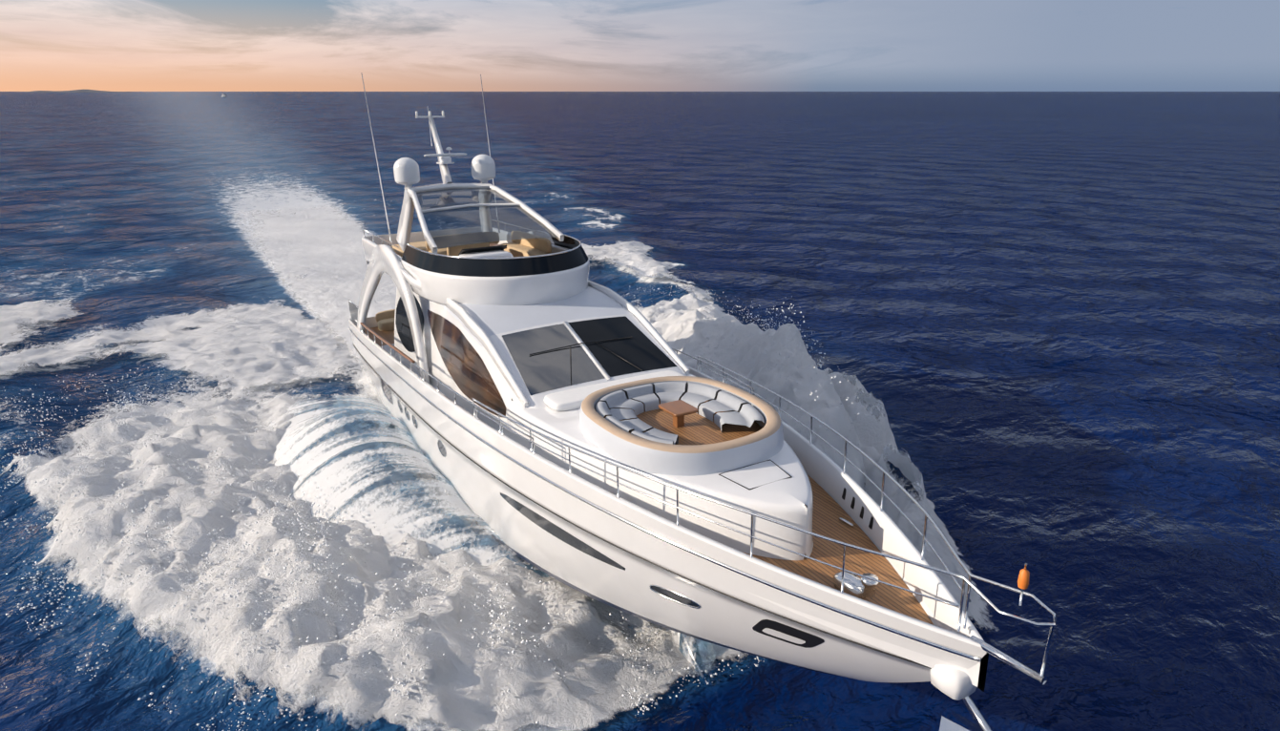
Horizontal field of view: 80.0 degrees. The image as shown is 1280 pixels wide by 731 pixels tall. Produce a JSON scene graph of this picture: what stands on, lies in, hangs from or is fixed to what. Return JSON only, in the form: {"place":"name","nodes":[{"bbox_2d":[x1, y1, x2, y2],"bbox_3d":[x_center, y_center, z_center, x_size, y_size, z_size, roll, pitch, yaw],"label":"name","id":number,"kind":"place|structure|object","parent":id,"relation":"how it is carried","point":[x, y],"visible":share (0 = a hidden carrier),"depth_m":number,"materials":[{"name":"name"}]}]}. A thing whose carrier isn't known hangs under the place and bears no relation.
{"place":"outdoors","nodes":[
{"label":"outdoors","id":0,"kind":"place"},
{"bbox_2d":[21,89,130,92],"bbox_3d":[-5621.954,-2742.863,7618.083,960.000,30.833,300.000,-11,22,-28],"label":"island","id":1,"kind":"structure","parent":0,"point":[84,91],"depth_m":7545.08,"materials":[{"name":"grey"}]},
{"bbox_2d":[0,91,1279,730],"bbox_3d":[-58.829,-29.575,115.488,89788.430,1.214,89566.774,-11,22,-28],"label":"sea","id":2,"kind":"structure","parent":0,"point":[1044,326],"depth_m":44.60,"materials":[{"name":"blue liquid"}]},
{"bbox_2d":[230,204,397,361],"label":"wake","id":3,"kind":"object","parent":2,"relation":"on","point":[322,247],"visible":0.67,"depth_m":54.12,"materials":[{"name":"white liquid"}]},
{"bbox_2d":[0,273,710,730],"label":"bow wave foam","id":4,"kind":"object","parent":2,"relation":"on","point":[458,688],"visible":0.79,"depth_m":17.61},
{"bbox_2d":[0,280,869,730],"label":"spray","id":5,"kind":"object","parent":2,"relation":"on","point":[493,613],"visible":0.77,"depth_m":17.60,"materials":[{"name":"white liquid"}]},
{"bbox_2d":[245,362,706,679],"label":"bow wave","id":6,"kind":"object","parent":2,"relation":"on","point":[333,481],"visible":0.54,"depth_m":20.55,"materials":[{"name":"white liquid"}]},
{"bbox_2d":[677,632,716,678],"bbox_3d":[-0.396,0.688,27.384,7.306,3.368,25.880,-8,21,-22],"label":"water splash","id":7,"kind":"object","parent":2,"relation":"on","point":[689,649],"visible":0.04,"depth_m":16.21,"materials":[{"name":"white liquid"}]},
{"bbox_2d":[348,74,1056,730],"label":"yacht","id":8,"kind":"object","parent":2,"relation":"on","point":[551,405],"visible":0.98,"depth_m":14.73,"materials":[{"name":"white plastic"}]},
{"bbox_2d":[579,240,865,683],"bbox_3d":[1.653,-3.519,37.577,24.808,4.616,43.695,-11,22,-28],"label":"bow wave foam","id":9,"kind":"object","parent":2,"relation":"on","point":[674,320],"visible":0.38,"depth_m":25.01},
{"bbox_2d":[823,367,998,631],"bbox_3d":[7.017,2.421,22.501,3.706,3.190,13.704,1,20,2],"label":"spray plume","id":10,"kind":"object","parent":2,"relation":"on","point":[877,442],"visible":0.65,"depth_m":20.48,"materials":[{"name":"liquid"}]},
{"bbox_2d":[0,0,1279,91],"label":"sky","id":11,"kind":"structure","parent":0,"point":[46,45],"materials":[{"name":"blue"}]}
]}

